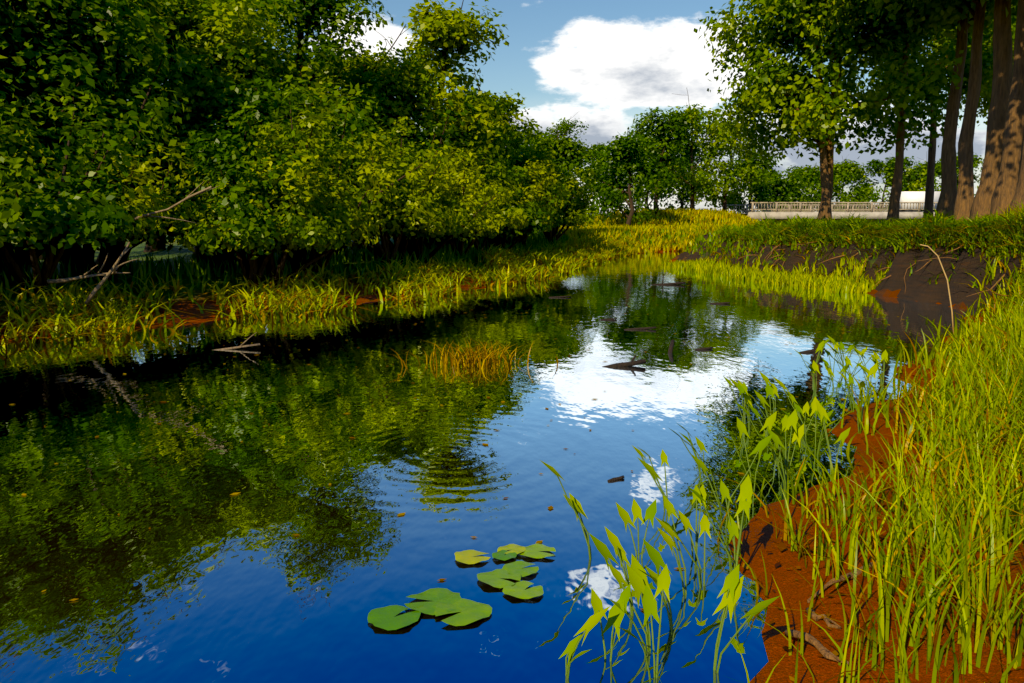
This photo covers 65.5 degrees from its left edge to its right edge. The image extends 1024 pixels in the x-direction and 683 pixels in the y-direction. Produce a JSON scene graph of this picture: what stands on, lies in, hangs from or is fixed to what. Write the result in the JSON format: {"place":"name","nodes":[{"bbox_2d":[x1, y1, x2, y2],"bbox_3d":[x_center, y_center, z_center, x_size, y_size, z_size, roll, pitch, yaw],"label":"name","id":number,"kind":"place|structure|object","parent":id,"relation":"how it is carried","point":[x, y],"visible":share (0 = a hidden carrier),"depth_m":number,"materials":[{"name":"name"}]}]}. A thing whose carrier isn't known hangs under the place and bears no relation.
{"place":"outdoors","nodes":[
{"label":"outdoors","id":0,"kind":"place"},
{"bbox_2d":[0,251,981,682],"bbox_3d":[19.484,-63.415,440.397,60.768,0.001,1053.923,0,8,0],"label":"river water","id":1,"kind":"structure","parent":0,"point":[160,553],"depth_m":5.20,"materials":[{"name":"liquid"}]},
{"bbox_2d":[367,605,420,629],"bbox_3d":[-0.654,1.470,3.298,0.558,0.715,0.194,0,8,0],"label":"lily pad","id":2,"kind":"object","parent":1,"relation":"on","point":[384,618],"visible":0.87,"depth_m":3.24,"materials":[{"name":"green"}]},
{"bbox_2d":[405,588,461,614],"bbox_3d":[-0.182,1.458,3.384,0.568,0.714,0.241,4,9,23],"label":"lily pad","id":3,"kind":"object","parent":1,"relation":"in","point":[436,596],"visible":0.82,"depth_m":3.40,"materials":[{"name":"green"}]},
{"bbox_2d":[434,598,491,625],"bbox_3d":[-0.035,1.463,3.346,0.570,0.715,0.225,0,8,0],"label":"lily pad","id":4,"kind":"object","parent":1,"relation":"on","point":[470,611],"visible":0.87,"depth_m":3.29,"materials":[{"name":"green"}]},
{"bbox_2d":[10,270,920,610],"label":"floating leaves","id":5,"kind":"object","parent":1,"relation":"on","point":[484,444],"visible":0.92,"depth_m":5.85,"materials":[{"name":"brown plant"}]},
{"bbox_2d":[386,339,557,370],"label":"grass","id":6,"kind":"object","parent":1,"relation":"on","point":[472,360],"visible":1,"depth_m":9.16,"materials":[{"name":"green plant"}]},
{"bbox_2d":[454,550,489,563],"bbox_3d":[-0.367,1.375,3.942,0.536,0.715,0.158,3,9,17],"label":"lily pad","id":7,"kind":"object","parent":1,"relation":"on","point":[466,557],"visible":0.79,"depth_m":3.83,"materials":[{"name":"green"}]},
{"bbox_2d":[477,569,520,587],"bbox_3d":[-0.165,1.397,3.793,0.195,0.716,0.547,-7,11,-39],"label":"lily pad","id":8,"kind":"object","parent":1,"relation":"on","point":[492,578],"visible":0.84,"depth_m":3.61,"materials":[{"name":"green"}]},
{"bbox_2d":[502,561,538,576],"bbox_3d":[-0.142,1.401,3.779,0.538,0.712,0.153,1,8,7],"label":"lily pad","id":9,"kind":"object","parent":1,"relation":"on","point":[513,568],"visible":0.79,"depth_m":3.71,"materials":[{"name":"green"}]},
{"bbox_2d":[502,581,543,598],"bbox_3d":[-0.129,1.436,3.543,0.535,0.711,0.170,0,8,0],"label":"lily pad","id":10,"kind":"object","parent":1,"relation":"on","point":[517,589],"visible":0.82,"depth_m":3.48,"materials":[{"name":"green"}]},
{"bbox_2d":[519,543,555,557],"bbox_3d":[0.000,1.356,4.081,0.172,0.711,0.544,-8,12,-44],"label":"lily pad","id":11,"kind":"object","parent":1,"relation":"on","point":[533,550],"visible":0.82,"depth_m":3.90,"materials":[{"name":"green"}]},
{"bbox_2d":[0,214,1023,682],"bbox_3d":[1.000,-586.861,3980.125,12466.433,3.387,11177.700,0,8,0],"label":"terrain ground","id":12,"kind":"structure","parent":0,"point":[758,542],"depth_m":4.61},
{"bbox_2d":[0,0,59,146],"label":"tree","id":13,"kind":"object","parent":12,"relation":"on","point":[8,14],"visible":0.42,"depth_m":15.26,"materials":[{"name":"green plant"}]},
{"bbox_2d":[0,33,79,165],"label":"bush","id":14,"kind":"object","parent":12,"relation":"on","point":[18,59],"visible":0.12,"depth_m":15.03,"materials":[{"name":"green plant"}]},
{"bbox_2d":[0,99,107,258],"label":"bush","id":15,"kind":"object","parent":12,"relation":"on","point":[15,137],"visible":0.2,"depth_m":12.95,"materials":[{"name":"green plant"}]},
{"bbox_2d":[0,86,152,293],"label":"bush","id":16,"kind":"object","parent":12,"relation":"on","point":[21,211],"visible":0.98,"depth_m":12.40,"materials":[{"name":"green plant"}]},
{"bbox_2d":[0,0,175,254],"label":"tree","id":17,"kind":"object","parent":12,"relation":"on","point":[106,38],"visible":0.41,"depth_m":15.81,"materials":[{"name":"green plant"}]},
{"bbox_2d":[0,46,189,274],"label":"bush","id":18,"kind":"object","parent":12,"relation":"on","point":[23,255],"visible":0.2,"depth_m":15.18,"materials":[{"name":"green plant"}]},
{"bbox_2d":[0,0,197,275],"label":"tree","id":19,"kind":"object","parent":12,"relation":"on","point":[89,250],"visible":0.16,"depth_m":16.36,"materials":[{"name":"green plant"}]},
{"bbox_2d":[3,137,208,281],"bbox_3d":[-7.777,-2.333,14.476,4.218,2.814,3.858,-1,9,-10],"label":"bush","id":20,"kind":"object","parent":12,"relation":"on","point":[80,256],"visible":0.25,"depth_m":14.73,"materials":[{"name":"green plant"}]},
{"bbox_2d":[4,0,221,264],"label":"tree","id":21,"kind":"object","parent":12,"relation":"on","point":[156,7],"visible":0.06,"depth_m":18.49,"materials":[{"name":"green plant"}]},
{"bbox_2d":[0,1,286,274],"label":"bush","id":22,"kind":"object","parent":12,"relation":"on","point":[93,125],"visible":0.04,"depth_m":15.99,"materials":[{"name":"green plant"}]},
{"bbox_2d":[135,1,223,251],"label":"tree","id":23,"kind":"object","parent":12,"relation":"on","point":[151,249],"depth_m":28.49,"materials":[{"name":"green plant"}]},
{"bbox_2d":[96,0,325,261],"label":"tree","id":24,"kind":"object","parent":12,"relation":"on","point":[202,20],"visible":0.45,"depth_m":20.83,"materials":[{"name":"green plant"}]},
{"bbox_2d":[87,34,340,267],"bbox_3d":[-7.028,-4.741,19.328,5.334,6.240,7.175,-3,9,-20],"label":"bush","id":25,"kind":"object","parent":12,"relation":"on","point":[253,99],"visible":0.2,"depth_m":19.06,"materials":[{"name":"green plant"}]},
{"bbox_2d":[77,64,358,272],"bbox_3d":[-6.554,-4.029,19.743,5.922,4.846,6.578,0,8,0],"label":"bush","id":26,"kind":"object","parent":12,"relation":"on","point":[215,257],"visible":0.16,"depth_m":18.89,"materials":[{"name":"green plant"}]},
{"bbox_2d":[146,127,350,288],"bbox_3d":[-5.269,-2.515,15.717,3.275,3.239,3.763,5,10,32],"label":"bush","id":27,"kind":"object","parent":12,"relation":"on","point":[241,209],"visible":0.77,"depth_m":15.15,"materials":[{"name":"green plant"}]},
{"bbox_2d":[168,151,382,287],"bbox_3d":[-4.862,-2.380,16.130,4.173,2.842,3.661,0,8,0],"label":"bush","id":28,"kind":"object","parent":12,"relation":"on","point":[302,198],"visible":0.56,"depth_m":15.67,"materials":[{"name":"green plant"}]},
{"bbox_2d":[192,0,392,251],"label":"tree","id":29,"kind":"object","parent":12,"relation":"on","point":[309,13],"visible":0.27,"depth_m":23.95,"materials":[{"name":"green plant"}]},
{"bbox_2d":[180,103,407,256],"bbox_3d":[-5.194,-4.324,21.959,6.043,4.632,6.112,5,10,32],"label":"bush","id":30,"kind":"object","parent":12,"relation":"on","point":[353,122],"visible":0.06,"depth_m":19.45,"materials":[{"name":"green plant"}]},
{"bbox_2d":[0,233,637,345],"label":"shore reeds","id":31,"kind":"object","parent":12,"relation":"on","point":[557,259],"depth_m":14.85,"materials":[{"name":"green plant"}]},
{"bbox_2d":[84,242,139,304],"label":"dead branch","id":32,"kind":"object","parent":31,"relation":"on","point":[97,287],"visible":0.98,"depth_m":11.96,"materials":[{"name":"brown wood"}]},
{"bbox_2d":[47,254,130,283],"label":"dead branch","id":33,"kind":"object","parent":32,"relation":"attached to","point":[62,280],"visible":1,"depth_m":12.04,"materials":[{"name":"brown wood"}]},
{"bbox_2d":[0,226,639,301],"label":"bank grass","id":34,"kind":"structure","parent":12,"relation":"on","point":[360,254],"depth_m":18.06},
{"bbox_2d":[244,62,414,257],"bbox_3d":[-4.573,-4.819,22.756,5.793,5.246,5.700,-6,11,-37],"label":"bush","id":35,"kind":"object","parent":12,"relation":"on","point":[344,109],"visible":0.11,"depth_m":20.93,"materials":[{"name":"green plant"}]},
{"bbox_2d":[206,81,460,270],"bbox_3d":[-4.037,-3.544,17.547,4.346,4.248,4.421,5,10,32],"label":"bush","id":36,"kind":"object","parent":12,"relation":"on","point":[277,136],"visible":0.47,"depth_m":17.37,"materials":[{"name":"green plant"}]},
{"bbox_2d":[278,162,397,271],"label":"bush","id":37,"kind":"object","parent":12,"relation":"on","point":[362,206],"visible":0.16,"depth_m":17.27,"materials":[{"name":"green plant"}]},
{"bbox_2d":[288,24,440,249],"bbox_3d":[-5.772,-7.352,29.109,6.353,8.504,5.592,0,8,0],"label":"tree","id":38,"kind":"object","parent":12,"relation":"on","point":[377,71],"visible":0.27,"depth_m":28.37,"materials":[{"name":"green plant"}]},
{"bbox_2d":[318,127,461,263],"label":"bush","id":39,"kind":"object","parent":12,"relation":"on","point":[409,215],"visible":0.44,"depth_m":20.13,"materials":[{"name":"green plant"}]},
{"bbox_2d":[333,142,461,263],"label":"bush","id":40,"kind":"object","parent":12,"relation":"on","point":[403,244],"visible":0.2,"depth_m":21.30,"materials":[{"name":"green plant"}]},
{"bbox_2d":[356,91,488,252],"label":"bush","id":41,"kind":"object","parent":12,"relation":"on","point":[431,131],"visible":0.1,"depth_m":26.04,"materials":[{"name":"green plant"}]},
{"bbox_2d":[345,116,519,262],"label":"bush","id":42,"kind":"object","parent":12,"relation":"on","point":[417,245],"visible":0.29,"depth_m":22.21,"materials":[{"name":"green plant"}]},
{"bbox_2d":[364,0,510,244],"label":"tree","id":43,"kind":"object","parent":12,"relation":"on","point":[451,32],"visible":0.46,"depth_m":29.20,"materials":[{"name":"green plant"}]},
{"bbox_2d":[386,70,517,248],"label":"bush","id":44,"kind":"object","parent":12,"relation":"on","point":[460,142],"visible":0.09,"depth_m":28.54,"materials":[{"name":"green plant"}]},
{"bbox_2d":[410,148,508,260],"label":"bush","id":45,"kind":"object","parent":12,"relation":"on","point":[498,222],"visible":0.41,"depth_m":23.91,"materials":[{"name":"green plant"}]},
{"bbox_2d":[439,142,529,252],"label":"bush","id":46,"kind":"object","parent":12,"relation":"on","point":[512,220],"visible":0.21,"depth_m":26.70,"materials":[{"name":"green plant"}]},
{"bbox_2d":[456,71,556,177],"bbox_3d":[-0.660,-8.450,37.285,5.471,7.916,6.322,0,8,0],"label":"tree","id":47,"kind":"object","parent":12,"relation":"on","point":[513,111],"visible":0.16,"depth_m":36.12,"materials":[{"name":"green plant"}]},
{"bbox_2d":[466,186,552,252],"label":"bush","id":48,"kind":"object","parent":12,"relation":"on","point":[537,225],"visible":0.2,"depth_m":28.32,"materials":[{"name":"green plant"}]},
{"bbox_2d":[469,162,570,250],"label":"bush","id":49,"kind":"object","parent":12,"relation":"on","point":[495,175],"visible":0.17,"depth_m":29.24,"materials":[{"name":"green plant"}]},
{"bbox_2d":[484,165,560,246],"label":"bush","id":50,"kind":"object","parent":12,"relation":"on","point":[531,194],"visible":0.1,"depth_m":30.23,"materials":[{"name":"green plant"}]},
{"bbox_2d":[491,141,563,244],"bbox_3d":[0.217,-6.498,35.395,3.757,4.627,4.714,2,9,16],"label":"tree","id":51,"kind":"object","parent":12,"relation":"on","point":[529,149],"visible":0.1,"depth_m":35.12,"materials":[{"name":"green plant"}]},
{"bbox_2d":[500,156,567,247],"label":"bush","id":52,"kind":"object","parent":12,"relation":"on","point":[530,182],"visible":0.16,"depth_m":33.35,"materials":[{"name":"green plant"}]},
{"bbox_2d":[522,113,589,170],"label":"tree","id":53,"kind":"object","parent":12,"relation":"on","point":[565,127],"visible":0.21,"depth_m":89.86,"materials":[{"name":"green plant"}]},
{"bbox_2d":[513,129,600,236],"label":"tree","id":54,"kind":"object","parent":12,"relation":"on","point":[570,155],"visible":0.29,"depth_m":43.34,"materials":[{"name":"green plant"}]},
{"bbox_2d":[517,158,601,243],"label":"bush","id":55,"kind":"object","parent":12,"relation":"on","point":[568,217],"visible":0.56,"depth_m":36.99,"materials":[{"name":"green plant"}]},
{"bbox_2d":[540,460,591,559],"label":"aquatic plant","id":56,"kind":"object","parent":12,"relation":"on","point":[574,503],"visible":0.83,"depth_m":3.85,"materials":[{"name":"green"}]},
{"bbox_2d":[559,606,609,677],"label":"aquatic plant","id":57,"kind":"object","parent":12,"relation":"on","point":[592,621],"visible":1,"depth_m":2.86,"materials":[{"name":"green"}]},
{"bbox_2d":[573,143,633,213],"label":"tree","id":58,"kind":"object","parent":12,"relation":"on","point":[598,147],"visible":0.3,"depth_m":115.32,"materials":[{"name":"green plant"}]},
{"bbox_2d":[591,584,630,661],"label":"aquatic plant","id":59,"kind":"object","parent":12,"relation":"on","point":[615,615],"visible":0.83,"depth_m":2.98,"materials":[{"name":"green"}]},
{"bbox_2d":[588,526,633,615],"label":"aquatic plant","id":60,"kind":"object","parent":12,"relation":"on","point":[604,551],"visible":0.7,"depth_m":3.34,"materials":[{"name":"green"}]},
{"bbox_2d":[567,116,680,226],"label":"tree","id":61,"kind":"object","parent":12,"relation":"on","point":[623,148],"visible":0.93,"depth_m":58.25,"materials":[{"name":"green plant"}]},
{"bbox_2d":[608,554,652,653],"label":"aquatic plant","id":62,"kind":"object","parent":12,"relation":"on","point":[638,579],"visible":0.73,"depth_m":3.06,"materials":[{"name":"green"}]},
{"bbox_2d":[616,498,656,557],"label":"aquatic plant","id":63,"kind":"object","parent":12,"relation":"on","point":[651,511],"visible":0.79,"depth_m":3.90,"materials":[{"name":"green"}]},
{"bbox_2d":[619,564,670,681],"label":"aquatic plant","id":64,"kind":"object","parent":12,"relation":"on","point":[649,602],"visible":1,"depth_m":2.89,"materials":[{"name":"green"}]},
{"bbox_2d":[614,128,693,209],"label":"tree","id":65,"kind":"object","parent":12,"relation":"on","point":[638,192],"visible":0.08,"depth_m":77.61,"materials":[{"name":"green plant"}]},
{"bbox_2d":[640,539,672,633],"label":"aquatic plant","id":66,"kind":"object","parent":12,"relation":"on","point":[655,557],"visible":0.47,"depth_m":3.20,"materials":[{"name":"green"}]},
{"bbox_2d":[624,106,702,213],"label":"tree","id":67,"kind":"object","parent":12,"relation":"on","point":[664,126],"visible":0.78,"depth_m":63.22,"materials":[{"name":"green plant"}]},
{"bbox_2d":[654,495,686,594],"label":"aquatic plant","id":68,"kind":"object","parent":12,"relation":"on","point":[669,507],"visible":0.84,"depth_m":3.49,"materials":[{"name":"green"}]},
{"bbox_2d":[637,457,706,558],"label":"aquatic plant","id":69,"kind":"object","parent":12,"relation":"on","point":[701,491],"visible":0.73,"depth_m":3.90,"materials":[{"name":"green"}]},
{"bbox_2d":[659,510,710,587],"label":"aquatic plant","id":70,"kind":"object","parent":12,"relation":"on","point":[704,524],"visible":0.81,"depth_m":3.60,"materials":[{"name":"green"}]},
{"bbox_2d":[650,140,721,209],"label":"tree","id":71,"kind":"object","parent":12,"relation":"on","point":[686,198],"visible":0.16,"depth_m":82.59,"materials":[{"name":"green plant"}]},
{"bbox_2d":[651,91,742,209],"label":"tree","id":72,"kind":"object","parent":12,"relation":"on","point":[698,117],"visible":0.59,"depth_m":64.95,"materials":[{"name":"green plant"}]},
{"bbox_2d":[687,475,752,572],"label":"aquatic plant","id":73,"kind":"object","parent":12,"relation":"on","point":[745,496],"visible":0.79,"depth_m":3.59,"materials":[{"name":"green"}]},
{"bbox_2d":[699,480,741,570],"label":"aquatic plant","id":74,"kind":"object","parent":12,"relation":"on","point":[732,526],"visible":0.77,"depth_m":3.71,"materials":[{"name":"green"}]},
{"bbox_2d":[686,116,772,211],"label":"tree","id":75,"kind":"object","parent":12,"relation":"on","point":[756,173],"visible":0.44,"depth_m":66.50,"materials":[{"name":"green plant"}]},
{"bbox_2d":[692,433,773,527],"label":"aquatic plant","id":76,"kind":"object","parent":12,"relation":"on","point":[762,445],"visible":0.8,"depth_m":4.27,"materials":[{"name":"green"}]},
{"bbox_2d":[713,565,778,672],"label":"aquatic plant","id":77,"kind":"object","parent":12,"relation":"on","point":[732,588],"visible":0.88,"depth_m":2.90,"materials":[{"name":"green"}]},
{"bbox_2d":[718,411,776,499],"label":"aquatic plant","id":78,"kind":"object","parent":12,"relation":"on","point":[769,422],"visible":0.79,"depth_m":4.71,"materials":[{"name":"green"}]},
{"bbox_2d":[714,151,782,212],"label":"tree","id":79,"kind":"object","parent":12,"relation":"on","point":[762,193],"visible":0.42,"depth_m":75.50,"materials":[{"name":"green plant"}]},
{"bbox_2d":[734,401,803,491],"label":"aquatic plant","id":80,"kind":"object","parent":12,"relation":"on","point":[791,420],"visible":0.77,"depth_m":4.85,"materials":[{"name":"green"}]},
{"bbox_2d":[758,427,786,507],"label":"aquatic plant","id":81,"kind":"object","parent":12,"relation":"on","point":[776,439],"visible":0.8,"depth_m":4.48,"materials":[{"name":"green"}]},
{"bbox_2d":[664,253,889,292],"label":"spit reeds","id":82,"kind":"object","parent":12,"relation":"on","point":[801,280],"visible":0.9,"depth_m":21.48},
{"bbox_2d":[735,169,820,211],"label":"tree","id":83,"kind":"object","parent":12,"relation":"on","point":[785,190],"visible":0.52,"depth_m":107.43,"materials":[{"name":"green plant"}]},
{"bbox_2d":[604,214,1023,312],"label":"bank grass","id":84,"kind":"structure","parent":12,"relation":"on","point":[700,237],"depth_m":30.76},
{"bbox_2d":[785,165,849,211],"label":"tree","id":85,"kind":"object","parent":12,"relation":"on","point":[813,173],"visible":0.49,"depth_m":115.75,"materials":[{"name":"green plant"}]},
{"bbox_2d":[785,629,849,665],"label":"fallen branch","id":86,"kind":"object","parent":12,"relation":"on","point":[825,652],"visible":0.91,"depth_m":2.95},
{"bbox_2d":[694,0,963,222],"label":"tree","id":87,"kind":"object","parent":12,"relation":"on","point":[809,104],"visible":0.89,"depth_m":24.66,"materials":[{"name":"green plant"}]},
{"bbox_2d":[727,202,937,224],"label":"bridge","id":88,"kind":"structure","parent":12,"relation":"on","point":[776,215],"depth_m":66.83,"materials":[{"name":"concrete"}]},
{"bbox_2d":[816,401,850,476],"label":"aquatic plant","id":89,"kind":"object","parent":12,"relation":"on","point":[821,411],"visible":0.84,"depth_m":5.07,"materials":[{"name":"green"}]},
{"bbox_2d":[647,199,1023,682],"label":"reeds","id":90,"kind":"object","parent":12,"relation":"on","point":[998,353],"visible":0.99,"depth_m":3.87,"materials":[{"name":"green plant"}]},
{"bbox_2d":[812,157,874,211],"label":"tree","id":91,"kind":"object","parent":12,"relation":"on","point":[847,172],"visible":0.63,"depth_m":120.82,"materials":[{"name":"green plant"}]},
{"bbox_2d":[692,231,1023,296],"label":"grass tufts","id":92,"kind":"object","parent":12,"relation":"on","point":[949,279],"visible":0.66,"depth_m":21.45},
{"bbox_2d":[704,238,1012,296],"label":"bank roots","id":93,"kind":"object","parent":12,"relation":"on","point":[1000,279],"visible":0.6,"depth_m":18.73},
{"bbox_2d":[712,205,1023,257],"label":"grass","id":94,"kind":"structure","parent":12,"relation":"on","point":[960,233],"depth_m":18.91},
{"bbox_2d":[720,358,1023,682],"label":"leaf litter","id":95,"kind":"object","parent":12,"relation":"on","point":[781,546],"visible":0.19,"depth_m":3.79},
{"bbox_2d":[844,156,925,211],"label":"tree","id":96,"kind":"object","parent":12,"relation":"on","point":[877,165],"visible":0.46,"depth_m":126.25,"materials":[{"name":"green plant"}]},
{"bbox_2d":[811,0,991,223],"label":"tree","id":97,"kind":"object","parent":12,"relation":"on","point":[894,203],"visible":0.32,"depth_m":24.31,"materials":[{"name":"green plant"}]},
{"bbox_2d":[825,0,1017,221],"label":"tree","id":98,"kind":"object","parent":12,"relation":"on","point":[964,199],"visible":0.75,"depth_m":20.05,"materials":[{"name":"green plant"}]},
{"bbox_2d":[825,0,1017,219],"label":"tree","id":99,"kind":"object","parent":12,"relation":"on","point":[947,199],"visible":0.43,"depth_m":21.86,"materials":[{"name":"green plant"}]},
{"bbox_2d":[886,151,957,211],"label":"tree","id":100,"kind":"object","parent":12,"relation":"on","point":[920,184],"visible":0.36,"depth_m":123.55,"materials":[{"name":"green plant"}]},
{"bbox_2d":[830,0,1017,218],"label":"tree","id":101,"kind":"object","parent":12,"relation":"on","point":[987,62],"visible":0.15,"depth_m":29.56,"materials":[{"name":"green plant"}]},
{"bbox_2d":[853,0,1012,220],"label":"tree","id":102,"kind":"object","parent":12,"relation":"on","point":[1002,44],"visible":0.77,"depth_m":18.36,"materials":[{"name":"brown plant"}]},
{"bbox_2d":[921,4,1017,133],"bbox_3d":[22.085,-10.773,35.190,8.406,12.649,7.769,0,8,0],"label":"tree","id":103,"kind":"object","parent":12,"relation":"on","point":[985,106],"visible":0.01,"depth_m":35.31,"materials":[{"name":"green plant"}]},
{"bbox_2d":[938,0,1023,216],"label":"tree","id":104,"kind":"object","parent":12,"relation":"on","point":[1007,179],"visible":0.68,"depth_m":17.30,"materials":[{"name":"brown plant"}]},
{"bbox_2d":[980,0,1023,216],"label":"tree","id":105,"kind":"object","parent":12,"relation":"on","point":[1019,194],"visible":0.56,"depth_m":16.34,"materials":[{"name":"brown plant"}]},
{"bbox_2d":[87,0,987,213],"label":"sky","id":106,"kind":"structure","parent":0,"point":[604,62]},
{"bbox_2d":[558,207,781,254],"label":"bank grass","id":107,"kind":"structure","parent":0,"point":[733,216],"depth_m":52.48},
{"bbox_3d":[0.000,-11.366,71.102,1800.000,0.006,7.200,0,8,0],"label":"road asphalt","id":108,"kind":"structure","parent":0,"visible":0},
{"bbox_2d":[899,191,940,211],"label":"truck","id":109,"kind":"object","parent":108,"relation":"on","point":[912,196],"visible":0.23,"depth_m":71.94,"materials":[{"name":"white"}]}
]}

